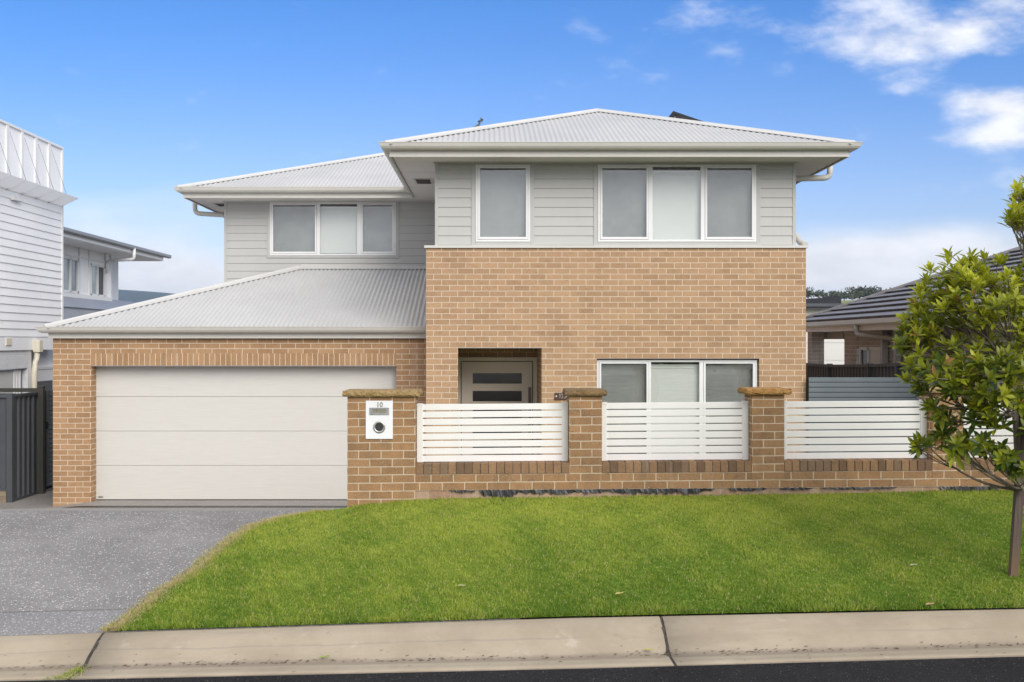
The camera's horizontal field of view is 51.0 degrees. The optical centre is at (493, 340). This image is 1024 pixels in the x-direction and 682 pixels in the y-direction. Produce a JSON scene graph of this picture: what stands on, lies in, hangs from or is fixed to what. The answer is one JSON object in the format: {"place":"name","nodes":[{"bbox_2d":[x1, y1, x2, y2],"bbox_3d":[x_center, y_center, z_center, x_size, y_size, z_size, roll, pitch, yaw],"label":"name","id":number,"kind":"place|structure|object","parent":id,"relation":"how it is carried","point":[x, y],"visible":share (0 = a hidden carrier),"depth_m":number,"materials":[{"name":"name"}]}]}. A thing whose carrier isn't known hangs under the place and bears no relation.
{"place":"outdoors","nodes":[
{"label":"outdoors","id":0,"kind":"place"},
{"bbox_2d":[0,119,78,392],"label":"weatherboard house","id":1,"kind":"structure","parent":0,"point":[34,198],"depth_m":20.76,"materials":[{"name":"white paint"}]},
{"bbox_2d":[0,369,20,392],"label":"window","id":2,"kind":"structure","parent":1,"relation":"in","point":[8,378],"depth_m":20.17,"materials":[{"name":"white glass"}]},
{"bbox_2d":[31,366,52,389],"bbox_3d":[-9.275,1.615,21.975,0.050,2.170,1.850,0,0,0],"label":"door","id":3,"kind":"structure","parent":1,"relation":"in","point":[44,377],"depth_m":22.18,"materials":[{"name":"white paint"}]},
{"bbox_2d":[0,227,170,370],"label":"white house","id":4,"kind":"structure","parent":0,"point":[91,261],"depth_m":31.67,"materials":[{"name":"paint"}]},
{"bbox_2d":[64,256,78,293],"bbox_3d":[-12.002,-1.870,30.375,0.055,1.000,1.150,0,0,0],"label":"window","id":5,"kind":"structure","parent":4,"relation":"in","point":[71,265],"depth_m":30.53,"materials":[{"name":"white glass"}]},
{"bbox_2d":[91,263,104,296],"bbox_3d":[-12.002,-1.830,32.480,0.055,0.960,1.160,0,0,0],"label":"window","id":6,"kind":"structure","parent":4,"relation":"in","point":[97,271],"depth_m":32.45,"materials":[{"name":"white glass"}]},
{"bbox_2d":[118,289,172,301],"bbox_3d":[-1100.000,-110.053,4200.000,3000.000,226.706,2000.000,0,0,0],"label":"mountain range","id":7,"kind":"structure","parent":0,"point":[132,296],"depth_m":3860.68,"materials":[{"name":"blue"}]},
{"bbox_2d":[0,488,519,635],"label":"driveway","id":8,"kind":"structure","parent":0,"point":[63,570],"depth_m":10.03,"materials":[{"name":"grey concrete"}]},
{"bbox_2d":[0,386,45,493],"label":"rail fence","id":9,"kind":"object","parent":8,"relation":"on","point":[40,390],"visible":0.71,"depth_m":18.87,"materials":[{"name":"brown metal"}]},
{"bbox_2d":[64,506,346,507],"bbox_3d":[-4.455,2.619,16.410,6.490,0.170,0.180,0,0,0],"label":"trench drain","id":10,"kind":"object","parent":8,"relation":"on","point":[207,507],"visible":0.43,"depth_m":16.42,"materials":[{"name":"grey metal"}]},
{"bbox_2d":[35,108,862,505],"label":"brick house","id":11,"kind":"structure","parent":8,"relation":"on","point":[629,258],"depth_m":16.70,"materials":[{"name":"brick"}]},
{"bbox_2d":[45,390,52,485],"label":"slat gate","id":12,"kind":"structure","parent":11,"relation":"attached to","point":[49,437],"depth_m":19.19,"materials":[{"name":"grey metal"}]},
{"bbox_2d":[96,366,395,499],"bbox_3d":[-3.940,1.420,17.133,4.807,2.240,0.054,0,0,0],"label":"garage door","id":13,"kind":"structure","parent":11,"relation":"in","point":[163,432],"depth_m":17.11,"materials":[{"name":"white metal"}]},
{"bbox_2d":[270,202,395,255],"bbox_3d":[-3.087,-2.151,20.636,2.455,1.058,0.148,0,0,0],"label":"window","id":14,"kind":"structure","parent":11,"relation":"in","point":[296,228],"depth_m":20.66,"materials":[{"name":"grey glass"}]},
{"bbox_2d":[458,357,536,461],"bbox_3d":[0.045,1.300,17.633,1.410,2.400,0.175,0,0,0],"label":"front door","id":15,"kind":"structure","parent":11,"relation":"in","point":[481,380],"depth_m":17.62,"materials":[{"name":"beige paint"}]},
{"bbox_2d":[476,164,529,241],"bbox_3d":[0.137,-2.070,16.166,0.855,1.196,0.148,0,0,0],"label":"window","id":16,"kind":"structure","parent":11,"relation":"in","point":[502,190],"depth_m":16.19,"materials":[{"name":"white glass"}]},
{"bbox_2d":[554,393,566,399],"bbox_3d":[1.117,0.825,15.988,0.427,0.106,0.019,0,0,0],"label":"address plaque","id":17,"kind":"object","parent":11,"relation":"attached to","point":[559,396],"visible":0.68,"depth_m":15.98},
{"bbox_2d":[598,164,755,241],"bbox_3d":[2.752,-2.070,16.166,2.411,1.196,0.148,0,0,0],"label":"window","id":18,"kind":"structure","parent":11,"relation":"in","point":[637,202],"depth_m":16.19,"materials":[{"name":"grey glass"}]},
{"bbox_2d":[597,359,756,460],"bbox_3d":[2.741,1.057,16.111,2.436,1.583,0.148,0,0,0],"label":"window","id":19,"kind":"structure","parent":11,"relation":"in","point":[624,380],"depth_m":16.13,"materials":[{"name":"grey glass"}]},
{"bbox_2d":[669,111,700,120],"bbox_3d":[3.993,-3.877,22.500,0.749,1.555,1.600,0,0,0],"label":"solar panel","id":20,"kind":"object","parent":11,"relation":"on","point":[673,114],"visible":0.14,"depth_m":21.74,"materials":[{"name":"black glass"}]},
{"bbox_2d":[0,657,1023,681],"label":"road","id":21,"kind":"structure","parent":0,"point":[999,669],"depth_m":7.33,"materials":[{"name":"black asphalt"}]},
{"bbox_2d":[0,609,1023,680],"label":"kerb","id":22,"kind":"structure","parent":21,"relation":"on","point":[863,636],"depth_m":7.91,"materials":[{"name":"beige concrete"}]},
{"bbox_2d":[68,616,676,679],"bbox_3d":[-3.000,2.283,7.848,36.035,0.992,0.685,0,0,0],"label":"kerb joint filler","id":23,"kind":"object","parent":22,"relation":"on","point":[662,627],"visible":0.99,"depth_m":7.92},
{"bbox_2d":[42,664,88,679],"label":"weeds","id":24,"kind":"object","parent":23,"relation":"on","point":[66,674],"visible":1,"depth_m":7.61,"materials":[{"name":"green plant"}]},
{"bbox_2d":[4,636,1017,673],"bbox_3d":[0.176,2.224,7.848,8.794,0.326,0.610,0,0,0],"label":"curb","id":25,"kind":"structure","parent":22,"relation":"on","point":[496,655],"depth_m":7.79,"materials":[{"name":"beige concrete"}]},
{"bbox_2d":[0,0,1023,300],"label":"sky","id":26,"kind":"structure","parent":0,"point":[143,99],"materials":[{"name":"blue"}]},
{"bbox_2d":[97,488,1023,631],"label":"lawn","id":27,"kind":"structure","parent":0,"point":[599,561],"depth_m":9.33,"materials":[{"name":"green plant"}]},
{"bbox_2d":[342,389,422,506],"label":"brick pillar","id":28,"kind":"structure","parent":27,"relation":"on","point":[381,470],"depth_m":11.44,"materials":[{"name":"brick"}]},
{"bbox_2d":[366,401,392,438],"bbox_3d":[-1.220,0.840,11.430,0.288,0.408,0.024,0,0,0],"label":"letterbox","id":29,"kind":"object","parent":28,"relation":"attached to","point":[379,419],"visible":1,"depth_m":11.43,"materials":[{"name":"white metal"}]},
{"bbox_2d":[416,457,1015,499],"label":"brick wall","id":30,"kind":"structure","parent":27,"relation":"on","point":[481,479],"depth_m":11.44,"materials":[{"name":"brown brick"}]},
{"bbox_2d":[417,402,567,461],"bbox_3d":[-0.013,0.987,11.610,1.639,0.647,0.056,0,0,0],"label":"slat fence panel","id":31,"kind":"object","parent":30,"relation":"on","point":[421,429],"visible":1,"depth_m":11.60,"materials":[{"name":"white metal"}]},
{"bbox_2d":[562,388,607,481],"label":"brick pillar","id":32,"kind":"structure","parent":30,"relation":"on","point":[585,434],"depth_m":11.44,"materials":[{"name":"brick"}]},
{"bbox_2d":[602,401,748,460],"bbox_3d":[1.954,0.972,11.610,1.601,0.646,0.056,0,0,0],"label":"slat fence panel","id":33,"kind":"object","parent":30,"relation":"on","point":[743,419],"visible":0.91,"depth_m":11.60,"materials":[{"name":"white metal"}]},
{"bbox_2d":[737,387,791,479],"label":"brick pillar","id":34,"kind":"structure","parent":30,"relation":"on","point":[766,431],"depth_m":11.44,"materials":[{"name":"brown brick"}]},
{"bbox_2d":[784,399,926,458],"bbox_3d":[3.889,0.957,11.610,1.581,0.646,0.056,0,0,0],"label":"slat fence panel","id":35,"kind":"object","parent":30,"relation":"on","point":[921,425],"visible":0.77,"depth_m":11.60,"materials":[{"name":"white metal"}]},
{"bbox_2d":[920,386,963,478],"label":"brick pillar","id":36,"kind":"structure","parent":30,"relation":"on","point":[940,471],"depth_m":11.44,"materials":[{"name":"brick"}]},
{"bbox_2d":[964,403,1013,457],"bbox_3d":[5.880,0.941,11.610,1.737,0.647,0.056,0,0,0],"label":"slat fence panel","id":37,"kind":"object","parent":30,"relation":"on","point":[1004,432],"depth_m":11.60,"materials":[{"name":"white metal"}]},
{"bbox_2d":[888,175,1023,492],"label":"street tree","id":38,"kind":"object","parent":27,"relation":"on","point":[1000,303],"visible":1,"depth_m":8.51,"materials":[{"name":"green plant"}]},
{"bbox_2d":[1008,415,1023,576],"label":"trunk","id":39,"kind":"object","parent":27,"relation":"on","point":[1016,532],"visible":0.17,"depth_m":8.80,"materials":[{"name":"brown wood"}]},
{"bbox_2d":[104,607,1023,632],"bbox_3d":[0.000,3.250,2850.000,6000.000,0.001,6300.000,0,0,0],"label":"ground","id":40,"kind":"structure","parent":0,"point":[768,613],"depth_m":12.79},
{"bbox_2d":[806,332,843,364],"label":"screen wall","id":41,"kind":"structure","parent":40,"relation":"on","point":[833,351],"depth_m":28.00,"materials":[{"name":"white paint"}]},
{"bbox_2d":[806,296,843,315],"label":"rendered house","id":42,"kind":"structure","parent":40,"relation":"on","point":[814,305],"depth_m":45.00,"materials":[{"name":"grey paint"}]},
{"label":"front yard","id":43,"kind":"structure","parent":0,"visible":0},
{"bbox_2d":[806,362,919,452],"bbox_3d":[6.400,1.295,19.090,0.100,2.010,6.290,0,0,0],"label":"corrugated fence","id":44,"kind":"object","parent":43,"relation":"on","point":[856,370],"visible":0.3,"depth_m":19.10,"materials":[{"name":"brown metal"}]},
{"bbox_2d":[808,376,996,458],"bbox_3d":[7.081,1.413,15.900,4.838,1.775,0.080,0,0,0],"label":"grey slat fence","id":45,"kind":"object","parent":43,"relation":"on","point":[856,389],"visible":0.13,"depth_m":15.88,"materials":[{"name":"grey metal"}]},
{"bbox_2d":[806,245,1023,450],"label":"tiled house","id":46,"kind":"structure","parent":43,"relation":"on","point":[864,328],"depth_m":21.27,"materials":[{"name":"tile"}]},
{"bbox_2d":[859,347,879,363],"bbox_3d":[7.500,1.160,21.130,0.100,2.080,1.460,0,0,0],"label":"window","id":47,"kind":"structure","parent":46,"relation":"in","point":[866,354],"depth_m":21.32,"materials":[{"name":"glass"}]},
{"bbox_2d":[943,349,985,372],"bbox_3d":[7.520,0.860,17.050,0.060,1.480,1.700,0,0,0],"label":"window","id":48,"kind":"structure","parent":46,"relation":"in","point":[944,349],"depth_m":17.03,"materials":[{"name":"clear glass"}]},
{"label":"hill","id":49,"kind":"structure","parent":0,"visible":0},
{"bbox_2d":[806,287,817,298],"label":"hill tree","id":50,"kind":"object","parent":49,"relation":"on","point":[808,293],"visible":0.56,"depth_m":539.56,"materials":[{"name":"green plant"}]},
{"bbox_2d":[813,291,844,297],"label":"hill tree","id":51,"kind":"object","parent":49,"relation":"on","point":[822,294],"visible":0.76,"depth_m":528.24,"materials":[{"name":"green plant"}]},
{"bbox_2d":[837,290,871,299],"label":"hill tree","id":52,"kind":"object","parent":49,"relation":"on","point":[849,295],"visible":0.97,"depth_m":530.01,"materials":[{"name":"green plant"}]},
{"bbox_2d":[829,286,881,296],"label":"hill tree","id":53,"kind":"object","parent":49,"relation":"on","point":[857,288],"visible":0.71,"depth_m":535.51,"materials":[{"name":"green plant"}]},
{"bbox_2d":[848,285,890,298],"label":"hill tree","id":54,"kind":"object","parent":49,"relation":"on","point":[874,291],"visible":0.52,"depth_m":535.57,"materials":[{"name":"green plant"}]},
{"label":"side yard","id":55,"kind":"structure","parent":0,"visible":0},
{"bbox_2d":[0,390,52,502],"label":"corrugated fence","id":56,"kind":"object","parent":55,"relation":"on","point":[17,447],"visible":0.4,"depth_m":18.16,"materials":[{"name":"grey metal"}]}
]}

